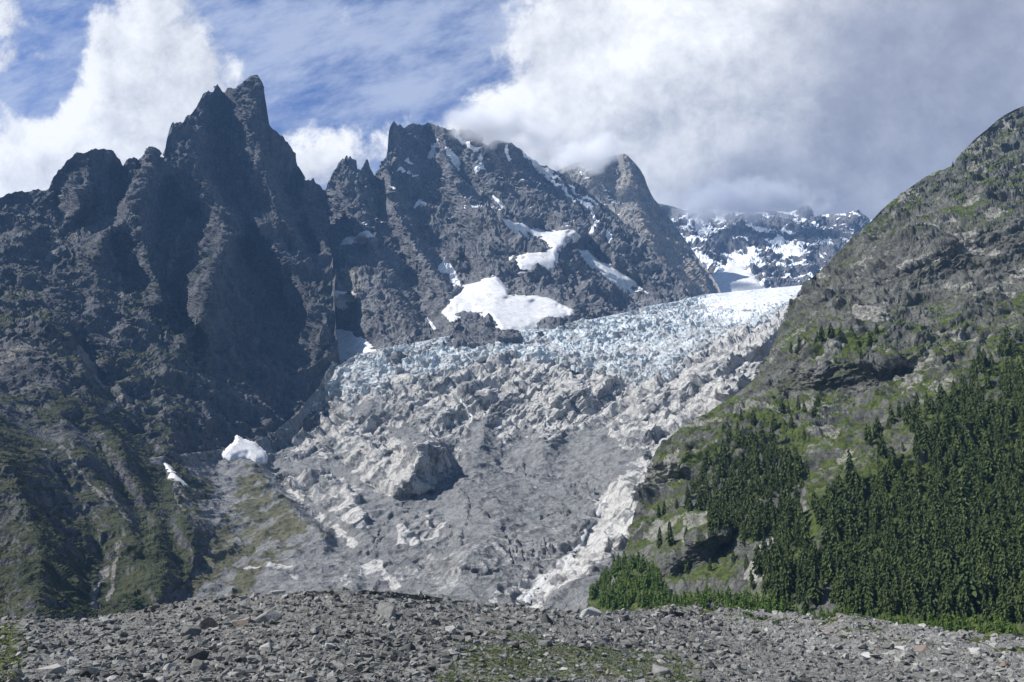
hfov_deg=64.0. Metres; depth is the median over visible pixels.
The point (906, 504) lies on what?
pine tree
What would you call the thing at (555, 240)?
snow patch
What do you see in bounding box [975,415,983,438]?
pine tree
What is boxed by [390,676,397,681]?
boulder
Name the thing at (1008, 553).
pine tree
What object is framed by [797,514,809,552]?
pine tree
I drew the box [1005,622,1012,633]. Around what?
larch tree
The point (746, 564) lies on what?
pine tree
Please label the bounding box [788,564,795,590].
pine tree
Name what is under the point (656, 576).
larch tree
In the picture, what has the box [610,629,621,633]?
boulder
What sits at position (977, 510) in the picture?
pine tree
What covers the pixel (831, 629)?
boulder
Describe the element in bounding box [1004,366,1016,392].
pine tree
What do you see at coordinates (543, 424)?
waterfall
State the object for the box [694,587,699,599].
larch tree
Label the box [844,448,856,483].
pine tree
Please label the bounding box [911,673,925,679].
boulder
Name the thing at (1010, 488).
pine tree
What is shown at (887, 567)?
pine tree
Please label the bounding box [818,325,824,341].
pine tree
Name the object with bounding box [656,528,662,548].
pine tree
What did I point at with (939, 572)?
pine tree
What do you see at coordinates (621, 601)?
larch tree
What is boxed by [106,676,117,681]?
boulder
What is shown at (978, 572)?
pine tree
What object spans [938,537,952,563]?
pine tree
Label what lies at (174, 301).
mountain
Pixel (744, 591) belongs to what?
larch tree
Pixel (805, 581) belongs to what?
pine tree
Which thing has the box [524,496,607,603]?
stream
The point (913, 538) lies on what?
pine tree
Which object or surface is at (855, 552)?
pine tree
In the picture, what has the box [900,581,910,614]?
pine tree
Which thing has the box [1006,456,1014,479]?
pine tree
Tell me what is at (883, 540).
pine tree
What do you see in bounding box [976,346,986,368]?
pine tree
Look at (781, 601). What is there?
larch tree
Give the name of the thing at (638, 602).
larch tree
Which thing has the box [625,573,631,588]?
larch tree
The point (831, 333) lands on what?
pine tree
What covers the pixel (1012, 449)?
pine tree
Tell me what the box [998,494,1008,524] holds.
pine tree
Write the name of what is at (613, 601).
larch tree
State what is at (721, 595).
larch tree
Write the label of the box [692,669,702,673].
boulder
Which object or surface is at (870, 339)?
pine tree
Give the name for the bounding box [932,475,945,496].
pine tree
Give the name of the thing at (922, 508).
pine tree
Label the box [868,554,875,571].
pine tree
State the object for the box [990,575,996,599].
pine tree
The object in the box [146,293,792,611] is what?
terrain
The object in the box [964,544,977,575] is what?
pine tree
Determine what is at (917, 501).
pine tree
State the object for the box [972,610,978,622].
larch tree
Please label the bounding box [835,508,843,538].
pine tree
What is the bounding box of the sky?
[0,0,1023,219]
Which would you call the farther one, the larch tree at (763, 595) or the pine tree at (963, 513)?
the pine tree at (963, 513)
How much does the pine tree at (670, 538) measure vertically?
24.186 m
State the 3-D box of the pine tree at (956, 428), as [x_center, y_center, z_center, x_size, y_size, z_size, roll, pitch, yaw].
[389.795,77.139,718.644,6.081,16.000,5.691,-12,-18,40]
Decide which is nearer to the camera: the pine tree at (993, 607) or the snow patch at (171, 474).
the pine tree at (993, 607)
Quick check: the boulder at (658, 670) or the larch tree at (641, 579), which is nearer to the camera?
the boulder at (658, 670)
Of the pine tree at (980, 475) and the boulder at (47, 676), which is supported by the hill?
the pine tree at (980, 475)
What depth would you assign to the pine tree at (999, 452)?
677.43 m
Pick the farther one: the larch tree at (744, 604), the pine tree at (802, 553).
the pine tree at (802, 553)
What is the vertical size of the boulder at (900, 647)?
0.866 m
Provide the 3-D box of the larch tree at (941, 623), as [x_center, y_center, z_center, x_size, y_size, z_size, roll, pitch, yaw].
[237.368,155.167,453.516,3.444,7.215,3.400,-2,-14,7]
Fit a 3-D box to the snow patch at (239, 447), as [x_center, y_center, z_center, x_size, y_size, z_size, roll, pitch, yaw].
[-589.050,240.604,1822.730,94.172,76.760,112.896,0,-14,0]
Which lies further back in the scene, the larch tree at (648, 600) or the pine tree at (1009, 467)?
the larch tree at (648, 600)
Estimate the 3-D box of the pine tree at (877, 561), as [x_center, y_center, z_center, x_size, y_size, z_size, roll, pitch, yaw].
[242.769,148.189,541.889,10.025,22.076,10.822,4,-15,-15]
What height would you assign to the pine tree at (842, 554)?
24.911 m
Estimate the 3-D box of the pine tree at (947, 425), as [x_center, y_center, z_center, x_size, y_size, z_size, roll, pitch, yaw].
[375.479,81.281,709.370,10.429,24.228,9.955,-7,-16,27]
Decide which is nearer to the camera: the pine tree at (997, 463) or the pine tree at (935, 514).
the pine tree at (935, 514)
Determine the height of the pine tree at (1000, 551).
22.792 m
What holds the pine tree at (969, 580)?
on the hill
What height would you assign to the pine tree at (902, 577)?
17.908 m
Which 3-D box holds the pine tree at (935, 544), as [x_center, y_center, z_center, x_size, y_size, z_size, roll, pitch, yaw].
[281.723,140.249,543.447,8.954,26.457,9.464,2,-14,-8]
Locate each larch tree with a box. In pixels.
[589,584,595,598]
[594,582,598,593]
[597,586,602,601]
[597,596,600,609]
[598,572,603,586]
[599,592,604,608]
[604,593,611,608]
[609,589,612,601]
[611,593,617,607]
[613,566,618,577]
[615,590,619,604]
[617,578,624,592]
[618,596,626,610]
[623,553,627,564]
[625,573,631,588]
[626,598,630,609]
[628,558,634,571]
[629,586,634,602]
[633,577,638,590]
[635,551,640,560]
[636,561,640,572]
[636,587,641,601]
[636,594,640,607]
[639,573,644,588]
[640,557,644,570]
[640,597,644,608]
[642,574,650,589]
[645,589,651,605]
[646,562,650,576]
[652,596,657,606]
[654,571,658,583]
[654,578,659,590]
[656,590,660,604]
[659,586,664,601]
[663,584,667,598]
[685,596,689,606]
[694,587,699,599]
[699,593,704,607]
[703,598,708,608]
[704,582,708,595]
[706,587,713,602]
[713,595,720,606]
[719,589,723,601]
[721,590,726,605]
[733,594,737,608]
[741,596,746,609]
[743,587,748,601]
[747,596,753,609]
[753,601,758,610]
[760,589,765,602]
[763,599,768,611]
[770,594,778,611]
[778,596,785,609]
[785,601,789,610]
[846,603,852,615]
[887,606,892,619]
[903,612,908,623]
[926,612,932,624]
[939,615,943,626]
[942,619,946,630]
[948,614,953,627]
[952,616,958,630]
[955,611,961,625]
[960,618,966,630]
[964,613,970,624]
[967,619,971,629]
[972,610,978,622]
[976,620,983,633]
[983,619,989,633]
[992,611,997,627]
[997,619,1001,633]
[999,614,1003,628]
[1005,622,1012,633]
[1013,623,1018,633]
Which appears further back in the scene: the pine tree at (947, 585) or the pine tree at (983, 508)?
the pine tree at (983, 508)
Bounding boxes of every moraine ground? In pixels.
[0,590,994,681]
[646,606,1023,679]
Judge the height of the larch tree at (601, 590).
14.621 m
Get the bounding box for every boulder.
[36,663,66,674]
[43,674,54,678]
[50,674,60,680]
[67,656,78,664]
[69,671,79,675]
[79,670,95,677]
[100,617,114,623]
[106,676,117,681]
[162,663,179,669]
[170,677,183,681]
[180,625,201,636]
[184,649,208,662]
[191,659,209,670]
[198,617,217,628]
[234,617,250,626]
[250,609,281,623]
[259,642,274,649]
[269,590,284,594]
[309,657,320,663]
[325,643,335,648]
[353,677,360,681]
[377,602,395,618]
[382,646,389,650]
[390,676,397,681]
[401,643,415,651]
[424,666,435,671]
[437,615,452,621]
[445,625,455,633]
[451,635,464,641]
[464,631,473,635]
[508,642,519,647]
[526,614,538,620]
[538,640,552,646]
[541,612,552,624]
[574,679,585,681]
[578,643,587,648]
[579,607,601,617]
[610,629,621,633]
[652,664,673,675]
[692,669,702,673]
[703,614,711,620]
[705,661,716,668]
[780,648,791,653]
[800,677,811,681]
[824,627,837,632]
[841,653,848,659]
[862,652,871,657]
[880,643,893,649]
[885,650,894,654]
[894,646,906,649]
[911,665,922,671]
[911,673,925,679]
[913,645,928,651]
[924,661,933,666]
[940,650,953,654]
[968,648,985,653]
[999,661,1008,666]
[1007,635,1016,640]
[1010,664,1019,668]
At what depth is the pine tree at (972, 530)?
553.58 m
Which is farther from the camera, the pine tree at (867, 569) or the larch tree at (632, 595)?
the larch tree at (632, 595)
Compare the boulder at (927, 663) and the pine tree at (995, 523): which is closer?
the boulder at (927, 663)
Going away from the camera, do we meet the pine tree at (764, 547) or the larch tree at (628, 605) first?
the pine tree at (764, 547)
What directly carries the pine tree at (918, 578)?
on the hill
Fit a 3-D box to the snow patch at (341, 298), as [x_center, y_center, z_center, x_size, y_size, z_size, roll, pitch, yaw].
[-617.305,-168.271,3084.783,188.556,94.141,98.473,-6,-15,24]
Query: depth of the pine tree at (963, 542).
545.26 m
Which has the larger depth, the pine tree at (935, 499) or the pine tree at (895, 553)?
the pine tree at (935, 499)
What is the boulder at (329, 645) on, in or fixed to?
on the moraine ground at (494, 620)
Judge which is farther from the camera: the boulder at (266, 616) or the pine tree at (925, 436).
the pine tree at (925, 436)
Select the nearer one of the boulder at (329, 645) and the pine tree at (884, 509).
the boulder at (329, 645)
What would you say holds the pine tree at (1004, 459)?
on the hill
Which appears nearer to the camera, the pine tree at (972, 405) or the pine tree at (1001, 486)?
the pine tree at (1001, 486)
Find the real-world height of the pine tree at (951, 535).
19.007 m
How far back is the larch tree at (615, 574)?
784.86 m
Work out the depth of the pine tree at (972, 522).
560.54 m
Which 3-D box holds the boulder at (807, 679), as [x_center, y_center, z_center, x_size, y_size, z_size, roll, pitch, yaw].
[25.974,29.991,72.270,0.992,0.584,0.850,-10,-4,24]
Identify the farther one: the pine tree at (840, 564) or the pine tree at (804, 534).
the pine tree at (804, 534)
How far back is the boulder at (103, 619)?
93.40 m
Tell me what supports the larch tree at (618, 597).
on the hill
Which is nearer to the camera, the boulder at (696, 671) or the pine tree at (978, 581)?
the boulder at (696, 671)
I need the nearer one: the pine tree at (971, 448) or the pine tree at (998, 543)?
the pine tree at (998, 543)
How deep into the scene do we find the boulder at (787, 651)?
104.79 m
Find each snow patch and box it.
[163,462,186,486]
[221,435,267,464]
[334,290,356,309]
[336,329,377,361]
[340,230,374,245]
[441,275,572,330]
[502,218,580,273]
[577,249,649,293]
[711,262,765,292]
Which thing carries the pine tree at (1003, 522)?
on the hill
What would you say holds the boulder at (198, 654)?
on the moraine ground at (494, 620)
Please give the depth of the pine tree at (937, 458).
680.58 m
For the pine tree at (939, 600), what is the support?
on the hill
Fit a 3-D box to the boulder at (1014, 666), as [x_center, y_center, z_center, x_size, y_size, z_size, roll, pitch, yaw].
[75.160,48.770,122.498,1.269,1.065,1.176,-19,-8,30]
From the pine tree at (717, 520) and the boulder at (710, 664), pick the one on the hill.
the pine tree at (717, 520)
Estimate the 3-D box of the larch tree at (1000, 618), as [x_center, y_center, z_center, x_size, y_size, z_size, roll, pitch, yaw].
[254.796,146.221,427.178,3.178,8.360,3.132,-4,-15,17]
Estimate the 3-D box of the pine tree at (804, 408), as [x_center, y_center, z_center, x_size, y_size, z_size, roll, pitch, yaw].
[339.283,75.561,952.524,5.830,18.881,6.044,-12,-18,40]
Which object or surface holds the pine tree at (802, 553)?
on the hill
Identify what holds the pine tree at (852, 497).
on the hill
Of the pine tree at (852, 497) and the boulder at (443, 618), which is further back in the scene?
the pine tree at (852, 497)
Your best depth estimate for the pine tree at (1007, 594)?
448.91 m
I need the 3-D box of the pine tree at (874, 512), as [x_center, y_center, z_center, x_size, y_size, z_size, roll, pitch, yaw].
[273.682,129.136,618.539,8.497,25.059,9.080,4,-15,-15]
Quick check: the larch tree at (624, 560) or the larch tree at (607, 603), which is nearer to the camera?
the larch tree at (607, 603)
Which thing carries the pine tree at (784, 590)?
on the hill
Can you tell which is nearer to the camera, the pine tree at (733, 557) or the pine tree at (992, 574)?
the pine tree at (992, 574)
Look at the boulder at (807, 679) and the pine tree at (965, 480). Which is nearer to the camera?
the boulder at (807, 679)
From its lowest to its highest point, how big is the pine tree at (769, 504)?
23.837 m
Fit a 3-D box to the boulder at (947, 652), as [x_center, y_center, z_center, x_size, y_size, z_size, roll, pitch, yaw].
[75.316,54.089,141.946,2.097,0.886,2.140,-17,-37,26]
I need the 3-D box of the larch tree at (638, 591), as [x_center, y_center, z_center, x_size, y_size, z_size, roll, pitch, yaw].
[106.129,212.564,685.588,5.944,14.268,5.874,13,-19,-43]
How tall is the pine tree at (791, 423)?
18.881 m
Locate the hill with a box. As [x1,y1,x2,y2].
[586,106,1023,637]
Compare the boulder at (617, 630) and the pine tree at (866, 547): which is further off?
the pine tree at (866, 547)
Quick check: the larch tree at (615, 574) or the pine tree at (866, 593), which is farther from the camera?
the larch tree at (615, 574)
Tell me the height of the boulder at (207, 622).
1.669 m
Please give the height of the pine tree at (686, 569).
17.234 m
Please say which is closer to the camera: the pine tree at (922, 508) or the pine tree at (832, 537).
the pine tree at (832, 537)
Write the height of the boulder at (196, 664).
1.131 m
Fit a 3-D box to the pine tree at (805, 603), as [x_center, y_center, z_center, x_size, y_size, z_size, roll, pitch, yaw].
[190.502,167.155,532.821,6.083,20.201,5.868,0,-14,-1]
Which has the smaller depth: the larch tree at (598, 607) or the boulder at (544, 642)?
the boulder at (544, 642)
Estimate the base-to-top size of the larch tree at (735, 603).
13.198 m
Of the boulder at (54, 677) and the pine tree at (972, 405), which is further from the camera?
the pine tree at (972, 405)
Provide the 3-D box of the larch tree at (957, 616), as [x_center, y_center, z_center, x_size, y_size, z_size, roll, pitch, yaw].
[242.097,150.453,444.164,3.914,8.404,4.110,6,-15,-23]
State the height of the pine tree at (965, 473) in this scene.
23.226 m
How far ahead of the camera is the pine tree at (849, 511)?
633.78 m
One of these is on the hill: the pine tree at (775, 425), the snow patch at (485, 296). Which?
the pine tree at (775, 425)
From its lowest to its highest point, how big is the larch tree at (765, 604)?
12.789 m
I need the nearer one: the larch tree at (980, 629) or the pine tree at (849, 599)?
the larch tree at (980, 629)
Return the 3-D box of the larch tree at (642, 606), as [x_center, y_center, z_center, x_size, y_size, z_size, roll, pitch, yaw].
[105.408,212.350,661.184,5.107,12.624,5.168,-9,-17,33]
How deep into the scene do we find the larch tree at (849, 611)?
491.33 m
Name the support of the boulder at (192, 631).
on the moraine ground at (494, 620)
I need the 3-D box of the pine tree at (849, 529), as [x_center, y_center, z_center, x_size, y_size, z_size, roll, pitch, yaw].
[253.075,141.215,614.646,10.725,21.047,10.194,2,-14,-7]
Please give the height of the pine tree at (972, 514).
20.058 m
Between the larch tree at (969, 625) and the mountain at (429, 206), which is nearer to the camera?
the larch tree at (969, 625)
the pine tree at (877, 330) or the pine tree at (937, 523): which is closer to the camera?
the pine tree at (937, 523)
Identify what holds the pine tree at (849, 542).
on the hill
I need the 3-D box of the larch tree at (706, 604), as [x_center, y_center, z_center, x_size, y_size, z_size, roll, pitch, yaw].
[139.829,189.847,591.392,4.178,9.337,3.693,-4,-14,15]
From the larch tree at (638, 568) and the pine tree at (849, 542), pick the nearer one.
the pine tree at (849, 542)
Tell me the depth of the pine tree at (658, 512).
887.91 m
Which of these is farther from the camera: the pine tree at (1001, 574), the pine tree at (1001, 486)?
the pine tree at (1001, 486)
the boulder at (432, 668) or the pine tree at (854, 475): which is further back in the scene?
the pine tree at (854, 475)
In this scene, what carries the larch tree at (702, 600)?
on the hill
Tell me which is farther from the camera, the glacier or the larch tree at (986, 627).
the glacier
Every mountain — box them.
[0,75,340,620]
[325,121,692,364]
[556,154,720,296]
[658,203,871,288]
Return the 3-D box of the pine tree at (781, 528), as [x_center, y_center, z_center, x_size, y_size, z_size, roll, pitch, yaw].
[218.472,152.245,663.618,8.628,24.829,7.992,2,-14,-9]
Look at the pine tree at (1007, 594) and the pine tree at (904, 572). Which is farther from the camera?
the pine tree at (904, 572)
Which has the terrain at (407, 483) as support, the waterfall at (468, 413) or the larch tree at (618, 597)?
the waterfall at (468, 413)
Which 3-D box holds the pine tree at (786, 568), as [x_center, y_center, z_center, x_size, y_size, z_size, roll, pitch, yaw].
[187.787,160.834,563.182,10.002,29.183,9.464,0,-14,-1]
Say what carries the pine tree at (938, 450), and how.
on the hill
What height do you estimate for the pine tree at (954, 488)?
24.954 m
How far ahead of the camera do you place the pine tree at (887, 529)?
597.58 m
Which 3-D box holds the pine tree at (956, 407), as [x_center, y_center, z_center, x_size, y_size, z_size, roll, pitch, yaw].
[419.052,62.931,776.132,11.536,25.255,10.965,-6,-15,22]
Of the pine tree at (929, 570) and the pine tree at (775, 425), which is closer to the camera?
the pine tree at (929, 570)
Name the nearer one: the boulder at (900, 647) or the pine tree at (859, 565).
the boulder at (900, 647)
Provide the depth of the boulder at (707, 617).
130.62 m
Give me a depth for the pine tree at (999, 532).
549.48 m
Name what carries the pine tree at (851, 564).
on the hill
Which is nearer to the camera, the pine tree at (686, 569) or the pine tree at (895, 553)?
the pine tree at (895, 553)
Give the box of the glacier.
[325,285,801,403]
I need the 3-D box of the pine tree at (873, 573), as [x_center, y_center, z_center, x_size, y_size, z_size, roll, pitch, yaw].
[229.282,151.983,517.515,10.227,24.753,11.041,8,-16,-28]
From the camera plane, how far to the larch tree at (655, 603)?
654.96 m
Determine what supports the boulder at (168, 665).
on the moraine ground at (494, 620)
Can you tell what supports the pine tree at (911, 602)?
on the hill
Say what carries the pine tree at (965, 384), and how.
on the hill
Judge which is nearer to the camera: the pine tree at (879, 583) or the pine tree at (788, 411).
the pine tree at (879, 583)
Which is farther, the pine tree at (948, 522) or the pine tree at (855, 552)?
the pine tree at (948, 522)
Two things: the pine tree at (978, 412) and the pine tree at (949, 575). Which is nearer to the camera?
the pine tree at (949, 575)
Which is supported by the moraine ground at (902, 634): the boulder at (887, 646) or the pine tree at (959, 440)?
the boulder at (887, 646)
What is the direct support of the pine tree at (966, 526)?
on the hill
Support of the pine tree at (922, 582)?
on the hill
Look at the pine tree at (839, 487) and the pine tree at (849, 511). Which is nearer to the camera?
the pine tree at (849, 511)
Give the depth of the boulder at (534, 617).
94.15 m
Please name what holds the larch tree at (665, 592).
on the hill
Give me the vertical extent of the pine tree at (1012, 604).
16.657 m
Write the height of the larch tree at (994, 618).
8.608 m
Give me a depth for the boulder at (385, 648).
63.38 m
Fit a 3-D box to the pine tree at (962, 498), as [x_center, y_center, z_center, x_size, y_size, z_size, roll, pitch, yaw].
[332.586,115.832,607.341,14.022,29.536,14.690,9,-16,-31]
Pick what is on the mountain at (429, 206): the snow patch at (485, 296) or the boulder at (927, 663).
the snow patch at (485, 296)
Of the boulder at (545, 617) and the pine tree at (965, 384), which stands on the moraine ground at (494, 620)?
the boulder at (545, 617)
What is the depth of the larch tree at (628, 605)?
676.28 m
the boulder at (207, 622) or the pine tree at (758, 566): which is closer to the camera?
the boulder at (207, 622)
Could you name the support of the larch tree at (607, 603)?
on the hill
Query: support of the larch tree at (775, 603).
on the hill
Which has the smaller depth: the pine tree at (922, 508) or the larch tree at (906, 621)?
the larch tree at (906, 621)
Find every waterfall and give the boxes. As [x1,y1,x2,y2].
[460,399,472,423]
[542,397,551,425]
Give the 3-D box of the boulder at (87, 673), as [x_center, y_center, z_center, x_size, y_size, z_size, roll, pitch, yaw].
[-27.157,21.324,52.474,1.007,0.487,0.771,31,-17,-36]
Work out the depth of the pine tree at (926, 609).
466.44 m
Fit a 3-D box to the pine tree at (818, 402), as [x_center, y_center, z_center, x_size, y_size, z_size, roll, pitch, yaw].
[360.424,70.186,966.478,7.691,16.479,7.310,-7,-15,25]
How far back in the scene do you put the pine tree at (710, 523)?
721.22 m
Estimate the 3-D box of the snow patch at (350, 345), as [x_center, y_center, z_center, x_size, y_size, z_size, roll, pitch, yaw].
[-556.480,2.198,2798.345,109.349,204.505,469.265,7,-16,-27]
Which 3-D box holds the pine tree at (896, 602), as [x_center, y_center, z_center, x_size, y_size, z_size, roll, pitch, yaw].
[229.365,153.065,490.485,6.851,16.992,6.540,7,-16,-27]
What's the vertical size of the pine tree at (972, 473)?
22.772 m
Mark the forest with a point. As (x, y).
(767, 485)
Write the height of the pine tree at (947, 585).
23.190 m
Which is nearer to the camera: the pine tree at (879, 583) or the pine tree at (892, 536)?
the pine tree at (879, 583)
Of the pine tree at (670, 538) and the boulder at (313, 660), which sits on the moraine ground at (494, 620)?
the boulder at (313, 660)
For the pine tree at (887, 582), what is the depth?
502.97 m
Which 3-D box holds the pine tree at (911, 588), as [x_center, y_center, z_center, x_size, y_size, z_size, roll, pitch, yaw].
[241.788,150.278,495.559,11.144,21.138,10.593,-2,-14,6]
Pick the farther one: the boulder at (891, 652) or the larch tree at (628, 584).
the larch tree at (628, 584)
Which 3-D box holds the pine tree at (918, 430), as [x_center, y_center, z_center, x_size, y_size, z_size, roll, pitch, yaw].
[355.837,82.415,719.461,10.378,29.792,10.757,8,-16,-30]
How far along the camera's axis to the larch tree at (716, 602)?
584.24 m
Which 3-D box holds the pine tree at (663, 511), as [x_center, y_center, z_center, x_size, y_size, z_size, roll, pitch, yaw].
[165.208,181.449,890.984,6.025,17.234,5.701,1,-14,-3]
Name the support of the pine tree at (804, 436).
on the hill
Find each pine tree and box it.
[656,504,660,517]
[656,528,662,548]
[661,501,665,514]
[666,521,673,545]
[683,558,689,573]
[687,489,692,512]
[697,480,705,505]
[707,503,717,537]
[707,558,712,570]
[712,499,722,528]
[722,504,732,528]
[731,550,735,562]
[739,409,743,420]
[744,554,749,570]
[746,487,753,512]
[749,409,757,424]
[752,544,762,576]
[756,503,762,529]
[760,500,767,521]
[760,535,768,554]
[765,494,774,518]
[768,420,775,443]
[768,575,779,603]
[770,412,777,429]
[772,537,783,577]
[777,514,784,540]
[779,398,786,413]
[779,554,793,592]
[779,574,791,600]
[782,531,789,553]
[784,500,793,526]
[786,402,790,413]
[788,413,794,428]
[788,547,796,577]
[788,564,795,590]
[789,342,792,352]
[792,498,799,518]
[792,523,799,547]
[795,573,805,598]
[796,336,800,350]
[796,396,800,409]
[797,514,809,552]
[797,539,806,567]
[798,455,805,477]
[800,583,810,611]
[801,557,809,579]
[802,399,806,412]
[802,428,806,440]
[802,564,809,591]
[807,545,819,579]
[807,549,810,564]
[807,570,823,605]
[809,540,817,559]
[811,401,819,418]
[815,394,820,406]
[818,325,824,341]
[819,517,829,550]
[820,545,825,571]
[822,548,836,584]
[827,322,834,338]
[827,521,836,554]
[833,479,838,498]
[833,567,840,595]
[834,473,845,499]
[834,499,844,525]
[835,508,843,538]
[836,535,841,553]
[836,544,846,567]
[836,577,847,613]
[837,327,843,340]
[838,555,843,572]
[838,567,851,590]
[840,487,850,514]
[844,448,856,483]
[844,501,855,523]
[844,515,854,541]
[845,535,853,555]
[845,585,853,613]
[846,557,853,575]
[847,481,857,509]
[847,556,851,576]
[848,467,860,494]
[849,534,862,568]
[849,566,861,591]
[856,507,869,536]
[856,583,863,605]
[857,559,863,586]
[859,348,863,358]
[859,536,868,564]
[859,575,876,611]
[861,537,869,558]
[864,562,873,581]
[867,331,873,343]
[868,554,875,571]
[869,562,876,600]
[870,497,880,527]
[873,549,884,578]
[873,566,882,603]
[874,323,879,333]
[877,431,888,457]
[879,503,890,524]
[879,513,886,532]
[880,531,888,554]
[880,551,893,584]
[882,535,889,553]
[882,575,891,596]
[883,586,894,615]
[884,463,894,489]
[885,515,889,536]
[888,518,897,544]
[889,580,900,602]
[890,583,901,610]
[891,541,901,575]
[896,485,903,510]
[897,551,909,580]
[898,520,911,548]
[899,573,905,596]
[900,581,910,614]
[902,566,908,584]
[903,492,909,513]
[904,547,911,572]
[904,572,920,605]
[908,493,917,517]
[908,525,921,562]
[908,593,919,618]
[911,539,924,563]
[911,546,922,572]
[913,567,924,600]
[914,418,921,445]
[914,493,922,524]
[915,455,923,480]
[916,524,929,549]
[918,423,933,450]
[919,417,922,434]
[919,576,925,606]
[919,593,934,622]
[920,500,926,519]
[920,548,937,583]
[922,515,929,543]
[922,576,937,616]
[925,588,935,613]
[926,499,930,515]
[927,527,940,553]
[927,563,932,576]
[928,513,934,529]
[930,508,943,528]
[930,573,939,599]
[931,488,940,514]
[931,533,940,559]
[931,548,937,566]
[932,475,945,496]
[934,518,940,531]
[934,523,940,544]
[935,438,942,461]
[935,557,945,590]
[936,453,944,472]
[936,590,944,617]
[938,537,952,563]
[939,428,948,453]
[939,592,954,621]
[940,534,960,575]
[940,575,944,595]
[941,407,949,429]
[941,495,952,526]
[944,559,954,592]
[944,577,955,605]
[945,423,951,447]
[945,516,951,535]
[946,492,952,510]
[946,531,956,557]
[946,589,956,615]
[947,401,956,424]
[948,527,954,547]
[950,515,959,539]
[950,563,961,601]
[951,395,959,415]
[952,479,971,515]
[952,485,956,503]
[952,581,960,611]
[953,465,960,484]
[954,421,959,436]
[955,432,966,460]
[955,542,962,561]
[955,558,983,610]
[958,513,969,547]
[959,505,970,531]
[960,533,967,557]
[960,584,975,615]
[961,424,975,445]
[962,466,972,492]
[962,476,972,501]
[963,375,967,397]
[963,519,970,541]
[964,437,969,455]
[964,447,977,471]
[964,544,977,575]
[967,458,976,483]
[968,397,976,420]
[968,437,976,460]
[968,512,976,532]
[969,517,975,538]
[969,524,976,546]
[970,535,976,557]
[972,478,986,502]
[973,499,983,524]
[974,539,983,560]
[975,406,985,428]
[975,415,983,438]
[975,524,986,550]
[975,566,982,583]
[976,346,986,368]
[976,574,982,590]
[977,465,986,490]
[980,552,992,569]
[980,592,992,620]
[981,504,991,526]
[981,513,996,557]
[981,559,983,576]
[981,559,996,601]
[982,578,992,606]
[983,448,1000,480]
[986,396,996,424]
[988,481,1006,514]
[988,562,997,590]
[988,591,997,619]
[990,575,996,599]
[992,441,1003,467]
[992,554,999,578]
[993,453,1001,475]
[993,517,997,541]
[995,593,1010,621]
[996,524,1005,549]
[996,554,1014,583]
[997,406,1003,426]
[997,537,1009,560]
[997,568,1006,586]
[997,577,1000,596]
[997,577,1006,599]
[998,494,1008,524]
[998,508,1010,532]
[998,546,1005,564]
[999,482,1005,499]
[1001,465,1009,487]
[1002,398,1014,423]
[1002,451,1008,478]
[1003,529,1015,554]
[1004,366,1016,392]
[1005,547,1014,563]
[1005,587,1011,618]
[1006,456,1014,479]
[1006,501,1012,525]
[1006,595,1023,623]
[1007,436,1016,463]
[1007,481,1016,500]
[1007,488,1010,504]
[1009,453,1015,466]
[1009,493,1014,504]
[1009,557,1017,579]
[1009,577,1022,603]
[1010,502,1015,515]
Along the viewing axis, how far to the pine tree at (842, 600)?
511.76 m
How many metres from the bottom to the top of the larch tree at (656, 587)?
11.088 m
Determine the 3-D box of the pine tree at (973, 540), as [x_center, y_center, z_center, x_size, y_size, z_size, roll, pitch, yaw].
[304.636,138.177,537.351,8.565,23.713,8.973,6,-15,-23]
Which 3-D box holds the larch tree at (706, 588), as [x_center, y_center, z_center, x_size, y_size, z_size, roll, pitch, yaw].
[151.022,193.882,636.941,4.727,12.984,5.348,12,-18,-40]
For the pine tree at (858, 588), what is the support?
on the hill
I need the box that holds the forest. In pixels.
[674,325,1023,623]
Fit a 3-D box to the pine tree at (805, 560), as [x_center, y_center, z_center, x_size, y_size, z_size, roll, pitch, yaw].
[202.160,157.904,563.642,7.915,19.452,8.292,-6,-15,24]
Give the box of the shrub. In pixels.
[740,611,753,616]
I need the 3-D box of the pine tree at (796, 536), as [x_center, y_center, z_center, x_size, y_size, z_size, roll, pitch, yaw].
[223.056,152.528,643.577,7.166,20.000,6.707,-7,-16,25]
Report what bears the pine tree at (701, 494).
on the hill
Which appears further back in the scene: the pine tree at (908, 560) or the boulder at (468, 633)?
the pine tree at (908, 560)
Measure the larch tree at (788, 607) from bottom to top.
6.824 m
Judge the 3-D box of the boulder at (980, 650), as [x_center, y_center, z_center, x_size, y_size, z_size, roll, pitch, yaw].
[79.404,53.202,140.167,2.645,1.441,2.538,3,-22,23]
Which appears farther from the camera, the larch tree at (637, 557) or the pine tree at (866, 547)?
the larch tree at (637, 557)
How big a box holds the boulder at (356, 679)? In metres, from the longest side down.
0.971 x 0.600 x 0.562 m
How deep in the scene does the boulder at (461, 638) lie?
70.00 m
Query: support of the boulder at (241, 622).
on the moraine ground at (494, 620)
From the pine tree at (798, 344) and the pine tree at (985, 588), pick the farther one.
the pine tree at (798, 344)
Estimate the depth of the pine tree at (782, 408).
996.19 m
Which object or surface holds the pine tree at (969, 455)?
on the hill
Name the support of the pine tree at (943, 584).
on the hill
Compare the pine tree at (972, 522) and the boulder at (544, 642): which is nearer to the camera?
the boulder at (544, 642)

